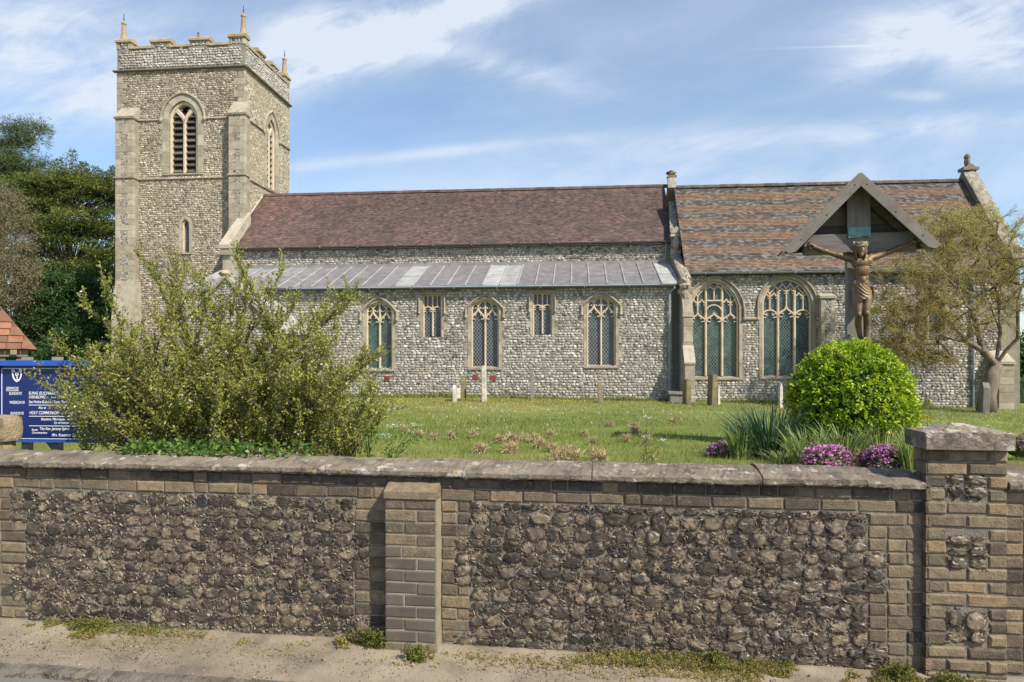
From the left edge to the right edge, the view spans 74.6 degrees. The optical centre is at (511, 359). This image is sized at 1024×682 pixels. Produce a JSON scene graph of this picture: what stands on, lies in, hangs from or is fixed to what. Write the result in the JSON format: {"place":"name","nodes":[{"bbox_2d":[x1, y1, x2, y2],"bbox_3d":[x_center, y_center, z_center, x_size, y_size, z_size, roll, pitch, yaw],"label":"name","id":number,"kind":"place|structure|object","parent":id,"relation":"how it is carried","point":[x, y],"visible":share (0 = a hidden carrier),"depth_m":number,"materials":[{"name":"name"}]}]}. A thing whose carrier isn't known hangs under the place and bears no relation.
{"place":"outdoors","nodes":[
{"label":"outdoors","id":0,"kind":"place"},
{"bbox_2d":[0,677,70,681],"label":"road","id":1,"kind":"structure","parent":0,"point":[16,679],"depth_m":4.27,"materials":[{"name":"grey asphalt"}]},
{"bbox_2d":[0,662,291,681],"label":"kerb","id":2,"kind":"structure","parent":1,"relation":"on","point":[50,672],"depth_m":4.26,"materials":[{"name":"grey concrete"}]},
{"bbox_2d":[0,617,1023,681],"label":"footpath","id":3,"kind":"structure","parent":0,"point":[826,673],"depth_m":4.42,"materials":[{"name":"beige gravel"}]},
{"bbox_2d":[73,614,105,632],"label":"weed clump","id":4,"kind":"object","parent":3,"relation":"on","point":[82,623],"visible":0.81,"depth_m":4.86,"materials":[{"name":"green plant"}]},
{"bbox_2d":[334,632,352,649],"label":"weed clump","id":5,"kind":"object","parent":3,"relation":"on","point":[340,641],"visible":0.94,"depth_m":4.59,"materials":[{"name":"yellow plant"}]},
{"bbox_2d":[344,625,386,649],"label":"weed clump","id":6,"kind":"object","parent":3,"relation":"on","point":[373,638],"visible":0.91,"depth_m":4.58,"materials":[{"name":"green plant"}]},
{"bbox_2d":[402,639,436,663],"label":"weed clump","id":7,"kind":"object","parent":3,"relation":"on","point":[418,654],"visible":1,"depth_m":4.41,"materials":[{"name":"green plant"}]},
{"bbox_2d":[0,613,1005,681],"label":"wayside weeds","id":8,"kind":"object","parent":3,"relation":"on","point":[695,663],"visible":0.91,"depth_m":4.33,"materials":[{"name":"green plant"}]},
{"bbox_2d":[705,649,729,673],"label":"weed clump","id":9,"kind":"object","parent":3,"relation":"on","point":[715,658],"visible":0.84,"depth_m":4.28,"materials":[{"name":"green plant"}]},
{"bbox_2d":[884,658,937,681],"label":"weed clump","id":10,"kind":"object","parent":3,"relation":"on","point":[896,668],"visible":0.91,"depth_m":4.12,"materials":[{"name":"green plant"}]},
{"bbox_2d":[933,667,965,681],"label":"weed clump","id":11,"kind":"object","parent":3,"relation":"on","point":[947,677],"visible":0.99,"depth_m":4.05,"materials":[{"name":"green plant"}]},
{"bbox_2d":[0,0,1023,348],"label":"sky","id":12,"kind":"structure","parent":0,"point":[385,95],"materials":[{"name":"blue"}]},
{"bbox_2d":[16,393,1023,472],"bbox_3d":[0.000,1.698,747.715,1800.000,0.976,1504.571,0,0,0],"label":"churchyard ground","id":13,"kind":"structure","parent":0,"point":[433,408],"depth_m":13.96,"materials":[{"name":"green plant"}]},
{"bbox_2d":[0,415,22,448],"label":"stone gatepost","id":14,"kind":"object","parent":13,"relation":"on","point":[11,429],"visible":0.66,"depth_m":5.79,"materials":[{"name":"beige stone"}]},
{"bbox_2d":[0,307,36,359],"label":"lychgate","id":15,"kind":"object","parent":13,"relation":"on","point":[15,340],"visible":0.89,"depth_m":8.91,"materials":[{"name":"orange tile"}]},
{"bbox_2d":[0,176,54,326],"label":"budding tree","id":16,"kind":"object","parent":13,"relation":"on","point":[15,264],"visible":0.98,"depth_m":37.88,"materials":[{"name":"brown plant"}]},
{"bbox_2d":[0,113,55,309],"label":"pine tree","id":17,"kind":"object","parent":13,"relation":"on","point":[10,160],"visible":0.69,"depth_m":51.51,"materials":[{"name":"green plant"}]},
{"bbox_2d":[0,148,114,336],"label":"cypress tree","id":18,"kind":"object","parent":13,"relation":"on","point":[62,209],"visible":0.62,"depth_m":45.05,"materials":[{"name":"green plant"}]},
{"bbox_2d":[3,256,114,359],"bbox_3d":[-26.252,-1.771,39.542,9.753,8.667,6.350,0,0,0],"label":"yew tree","id":19,"kind":"object","parent":13,"relation":"on","point":[78,323],"visible":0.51,"depth_m":39.10,"materials":[{"name":"green plant"}]},
{"bbox_2d":[0,357,133,449],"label":"notice board","id":20,"kind":"object","parent":13,"relation":"on","point":[21,394],"visible":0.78,"depth_m":6.87,"materials":[{"name":"blue paint"}]},
{"bbox_2d":[19,238,408,456],"bbox_3d":[-2.688,0.118,6.148,3.504,2.518,1.804,0,0,0],"label":"spreading shrub","id":21,"kind":"object","parent":13,"relation":"on","point":[292,410],"visible":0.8,"depth_m":5.80,"materials":[{"name":"green plant"}]},
{"bbox_2d":[348,355,392,457],"bbox_3d":[-1.481,0.644,6.908,0.541,1.371,0.506,0,0,0],"label":"cow parsley","id":22,"kind":"object","parent":13,"relation":"on","point":[368,449],"visible":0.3,"depth_m":6.87,"materials":[{"name":"green plant"}]},
{"bbox_2d":[378,423,422,457],"bbox_3d":[-1.262,1.016,7.599,0.522,0.611,0.400,0,0,0],"label":"cow parsley","id":23,"kind":"object","parent":13,"relation":"on","point":[393,449],"visible":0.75,"depth_m":7.57,"materials":[{"name":"green plant"}]},
{"bbox_2d":[453,385,456,401],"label":"headstone","id":24,"kind":"object","parent":13,"relation":"on","point":[454,393],"visible":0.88,"depth_m":24.22,"materials":[{"name":"white stone"}]},
{"bbox_2d":[457,388,460,398],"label":"headstone","id":25,"kind":"object","parent":13,"relation":"on","point":[458,391],"visible":0.4,"depth_m":27.14,"materials":[{"name":"white stone"}]},
{"bbox_2d":[461,376,466,400],"bbox_3d":[-1.817,1.214,25.203,0.150,1.188,0.604,1,0,2],"label":"headstone","id":26,"kind":"object","parent":13,"relation":"on","point":[463,386],"visible":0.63,"depth_m":24.90,"materials":[{"name":"beige stone"}]},
{"bbox_2d":[481,366,486,401],"bbox_3d":[-1.017,1.016,24.599,0.159,1.575,0.710,-1,0,0],"label":"headstone","id":27,"kind":"object","parent":13,"relation":"on","point":[484,382],"visible":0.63,"depth_m":24.25,"materials":[{"name":"white stone"}]},
{"bbox_2d":[0,422,1023,679],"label":"boundary wall","id":28,"kind":"structure","parent":13,"relation":"on","point":[920,568],"depth_m":4.51,"materials":[{"name":"stone"}]},
{"bbox_2d":[79,435,342,458],"bbox_3d":[-2.334,0.781,5.181,2.181,0.381,0.519,0,0,7],"label":"ivy patch","id":29,"kind":"object","parent":28,"relation":"on","point":[209,448],"visible":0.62,"depth_m":5.12,"materials":[{"name":"green plant"}]},
{"bbox_2d":[530,371,533,399],"bbox_3d":[0.789,1.172,26.801,0.154,1.376,0.505,0,0,3],"label":"headstone","id":30,"kind":"object","parent":13,"relation":"on","point":[531,385],"visible":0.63,"depth_m":26.55,"materials":[{"name":"grey stone"}]},
{"bbox_2d":[399,418,678,461],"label":"dry grass clippings","id":31,"kind":"object","parent":13,"relation":"on","point":[568,453],"visible":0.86,"depth_m":10.17,"materials":[{"name":"beige plant"}]},
{"bbox_2d":[346,396,781,407],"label":"buttercups","id":32,"kind":"object","parent":13,"relation":"on","point":[478,401],"visible":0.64,"depth_m":22.91,"materials":[{"name":"yellow plant"}]},
{"bbox_2d":[111,6,1023,409],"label":"church","id":33,"kind":"structure","parent":13,"relation":"on","point":[563,300],"depth_m":30.02,"materials":[{"name":"stone"}]},
{"bbox_2d":[158,91,206,175],"bbox_3d":[-16.677,-11.465,34.339,2.535,4.222,0.741,0,0,5],"label":"belfry window","id":34,"kind":"structure","parent":33,"relation":"in","point":[182,125],"depth_m":34.21,"materials":[{"name":"stone"}]},
{"bbox_2d":[175,216,194,253],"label":"lancet window","id":35,"kind":"structure","parent":33,"relation":"in","point":[185,231],"depth_m":34.11,"materials":[{"name":"stone"}]},
{"bbox_2d":[263,110,280,193],"bbox_3d":[-13.400,-11.431,36.810,0.741,4.425,2.053,0,0,5],"label":"belfry window","id":36,"kind":"structure","parent":33,"relation":"in","point":[272,139],"depth_m":37.12,"materials":[{"name":"stone"}]},
{"bbox_2d":[359,296,397,370],"bbox_3d":[-5.652,-1.081,28.618,1.721,3.178,0.441,0,0,5],"label":"window","id":37,"kind":"structure","parent":33,"relation":"in","point":[380,317],"depth_m":28.67,"materials":[{"name":"stone"}]},
{"bbox_2d":[417,292,447,336],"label":"window","id":38,"kind":"structure","parent":33,"relation":"in","point":[431,305],"depth_m":28.44,"materials":[{"name":"stone"}]},
{"bbox_2d":[464,294,504,369],"bbox_3d":[-1.141,-1.146,28.189,1.749,3.162,0.441,0,0,5],"label":"window","id":39,"kind":"structure","parent":33,"relation":"in","point":[484,318],"depth_m":28.25,"materials":[{"name":"stone"}]},
{"bbox_2d":[526,290,557,334],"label":"window","id":40,"kind":"structure","parent":33,"relation":"in","point":[542,304],"depth_m":27.99,"materials":[{"name":"stone"}]},
{"bbox_2d":[580,291,622,367],"bbox_3d":[3.684,-1.221,27.729,1.740,3.168,0.441,0,0,5],"label":"window","id":41,"kind":"structure","parent":33,"relation":"in","point":[601,346],"depth_m":27.80,"materials":[{"name":"stone"}]},
{"bbox_2d":[692,275,745,379],"bbox_3d":[8.506,-1.336,28.284,2.518,4.376,0.461,0,0,5],"label":"window","id":42,"kind":"structure","parent":33,"relation":"in","point":[717,306],"depth_m":28.34,"materials":[{"name":"stone"}]},
{"bbox_2d":[757,274,818,378],"bbox_3d":[11.440,-1.388,28.005,2.504,4.412,0.461,0,0,5],"label":"window","id":43,"kind":"structure","parent":33,"relation":"in","point":[787,315],"depth_m":28.07,"materials":[{"name":"stone"}]},
{"bbox_2d":[907,292,951,342],"bbox_3d":[17.012,-1.699,27.510,1.779,2.085,0.390,0,0,5],"label":"window","id":44,"kind":"structure","parent":33,"relation":"in","point":[932,318],"depth_m":27.49,"materials":[{"name":"stone"}]},
{"bbox_2d":[387,397,785,413],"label":"pale meadow flowers","id":45,"kind":"object","parent":13,"relation":"on","point":[556,406],"visible":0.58,"depth_m":18.59,"materials":[{"name":"plant"}]},
{"bbox_2d":[597,382,602,402],"bbox_3d":[3.324,1.377,25.304,0.170,1.025,0.553,-3,0,6],"label":"headstone","id":46,"kind":"object","parent":13,"relation":"on","point":[600,392],"visible":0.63,"depth_m":25.03,"materials":[{"name":"beige stone"}]},
{"bbox_2d":[636,415,666,462],"bbox_3d":[1.565,0.987,7.466,0.374,0.755,0.363,0,0,0],"label":"cow parsley","id":47,"kind":"object","parent":13,"relation":"on","point":[646,448],"visible":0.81,"depth_m":7.47,"materials":[{"name":"green plant"}]},
{"bbox_2d":[327,399,1000,453],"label":"daisies","id":48,"kind":"object","parent":13,"relation":"on","point":[591,422],"visible":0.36,"depth_m":15.32,"materials":[{"name":"plant"}]},
{"bbox_2d":[666,391,691,402],"bbox_3d":[6.596,1.597,26.595,0.882,0.676,0.720,0,0,5],"label":"chest tomb","id":49,"kind":"object","parent":13,"relation":"on","point":[674,396],"visible":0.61,"depth_m":26.32,"materials":[{"name":"grey stone"}]},
{"bbox_2d":[682,379,690,404],"bbox_3d":[6.499,1.335,25.001,0.171,1.206,0.607,0,0,0],"label":"headstone","id":50,"kind":"object","parent":13,"relation":"on","point":[686,390],"visible":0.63,"depth_m":24.71,"materials":[{"name":"beige stone"}]},
{"bbox_2d":[707,374,717,405],"bbox_3d":[7.326,1.255,24.597,0.190,1.394,0.603,2,0,0],"label":"headstone","id":51,"kind":"object","parent":13,"relation":"on","point":[712,390],"visible":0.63,"depth_m":24.31,"materials":[{"name":"beige stone"}]},
{"bbox_2d":[717,385,719,404],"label":"headstone","id":52,"kind":"object","parent":13,"relation":"on","point":[718,394],"visible":0.74,"depth_m":25.35,"materials":[{"name":"white stone"}]},
{"bbox_2d":[715,421,763,459],"bbox_3d":[2.912,1.026,8.605,0.661,0.501,0.676,0,0,25],"label":"iris clump","id":53,"kind":"object","parent":13,"relation":"on","point":[736,446],"visible":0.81,"depth_m":8.52,"materials":[{"name":"green plant"}]},
{"bbox_2d":[714,420,775,447],"bbox_3d":[3.073,1.030,8.794,0.944,0.505,0.865,0,0,0],"label":"iris clump","id":54,"kind":"object","parent":13,"relation":"on","point":[723,431],"visible":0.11,"depth_m":8.74,"materials":[{"name":"green plant"}]},
{"bbox_2d":[778,383,782,407],"bbox_3d":[9.591,1.419,23.999,0.118,1.156,0.119,0,0,-15],"label":"headstone","id":55,"kind":"object","parent":13,"relation":"on","point":[780,393],"visible":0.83,"depth_m":23.95,"materials":[{"name":"white stone"}]},
{"bbox_2d":[777,172,941,352],"bbox_3d":[4.844,-0.484,9.459,2.023,4.176,0.544,0,0,13],"label":"wayside crucifix","id":56,"kind":"object","parent":13,"relation":"on","point":[858,221],"visible":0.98,"depth_m":9.40,"materials":[{"name":"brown wood"}]},
{"bbox_2d":[926,397,931,424],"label":"daffodil","id":57,"kind":"object","parent":13,"relation":"on","point":[928,400],"visible":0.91,"depth_m":9.90,"materials":[{"name":"yellow plant"}]},
{"bbox_2d":[846,454,1023,471],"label":"flower bed soil","id":58,"kind":"structure","parent":13,"relation":"on","point":[1010,466],"depth_m":7.53,"materials":[{"name":"brown soil"}]},
{"bbox_2d":[704,440,732,457],"bbox_3d":[2.750,1.200,8.828,0.492,0.283,0.345,0,0,0],"label":"flower cushion","id":59,"kind":"object","parent":58,"relation":"on","point":[722,449],"visible":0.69,"depth_m":8.72,"materials":[{"name":"purple plant"}]},
{"bbox_2d":[701,402,838,460],"bbox_3d":[3.403,0.904,8.704,1.894,0.750,1.766,0,0,0],"label":"iris clump","id":60,"kind":"object","parent":58,"relation":"on","point":[769,440],"visible":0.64,"depth_m":8.50,"materials":[{"name":"green plant"}]},
{"bbox_2d":[743,445,797,463],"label":"iris clump","id":61,"kind":"object","parent":58,"relation":"on","point":[775,457],"visible":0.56,"depth_m":8.16,"materials":[{"name":"green plant"}]},
{"bbox_2d":[773,423,846,464],"bbox_3d":[3.479,1.011,8.041,0.923,0.505,0.908,0,0,0],"label":"iris clump","id":62,"kind":"object","parent":58,"relation":"on","point":[795,448],"visible":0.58,"depth_m":7.96,"materials":[{"name":"green plant"}]},
{"bbox_2d":[796,442,860,467],"bbox_3d":[3.559,1.153,7.595,0.702,0.453,0.424,0,0,0],"label":"flower cushion","id":63,"kind":"object","parent":58,"relation":"on","point":[827,457],"visible":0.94,"depth_m":7.53,"materials":[{"name":"pink plant"}]},
{"bbox_2d":[797,418,896,464],"bbox_3d":[3.989,0.985,8.012,1.211,0.559,1.147,0,0,0],"label":"iris clump","id":64,"kind":"object","parent":58,"relation":"on","point":[854,447],"visible":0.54,"depth_m":7.88,"materials":[{"name":"green plant"}]},
{"bbox_2d":[781,334,926,450],"bbox_3d":[4.503,0.528,8.945,1.667,1.739,1.788,0,0,0],"label":"round bush","id":65,"kind":"object","parent":58,"relation":"on","point":[861,384],"visible":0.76,"depth_m":8.48,"materials":[{"name":"green plant"}]},
{"bbox_2d":[841,423,913,454],"bbox_3d":[4.387,1.006,8.009,0.983,0.523,1.032,0,0,-39],"label":"iris clump","id":66,"kind":"object","parent":58,"relation":"on","point":[885,441],"visible":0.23,"depth_m":7.93,"materials":[{"name":"green plant"}]},
{"bbox_2d":[856,442,913,468],"bbox_3d":[4.229,1.150,7.604,0.606,0.445,0.537,0,0,0],"label":"flower cushion","id":67,"kind":"object","parent":58,"relation":"on","point":[877,456],"visible":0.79,"depth_m":7.50,"materials":[{"name":"purple plant"}]},
{"bbox_2d":[884,425,915,470],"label":"iris clump","id":68,"kind":"object","parent":58,"relation":"on","point":[906,453],"visible":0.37,"depth_m":7.38,"materials":[{"name":"green plant"}]},
{"bbox_2d":[870,198,1023,412],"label":"spring tree","id":69,"kind":"object","parent":13,"relation":"on","point":[993,372],"visible":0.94,"depth_m":23.12,"materials":[{"name":"green plant"}]},
{"bbox_2d":[978,382,989,412],"bbox_3d":[16.438,1.462,23.395,0.206,1.318,0.555,2,1,22],"label":"headstone","id":70,"kind":"object","parent":13,"relation":"on","point":[984,398],"visible":0.83,"depth_m":23.17,"materials":[{"name":"grey stone"}]},
{"bbox_2d":[1007,433,1023,457],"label":"flower cushion","id":71,"kind":"object","parent":13,"relation":"on","point":[1019,452],"visible":0.48,"depth_m":8.54,"materials":[{"name":"pink plant"}]},
{"bbox_2d":[1020,329,1023,377],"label":"garden tree","id":72,"kind":"object","parent":13,"relation":"on","point":[1022,358],"visible":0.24,"depth_m":36.65,"materials":[{"name":"green plant"}]},
{"bbox_2d":[1020,375,1023,402],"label":"garden hedge","id":73,"kind":"object","parent":13,"relation":"on","point":[1022,390],"visible":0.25,"depth_m":33.20,"materials":[{"name":"green plant"}]},
{"bbox_2d":[341,391,935,407],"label":"long grass","id":74,"kind":"structure","parent":0,"point":[541,396],"depth_m":27.73,"materials":[{"name":"green plant"}]}
]}

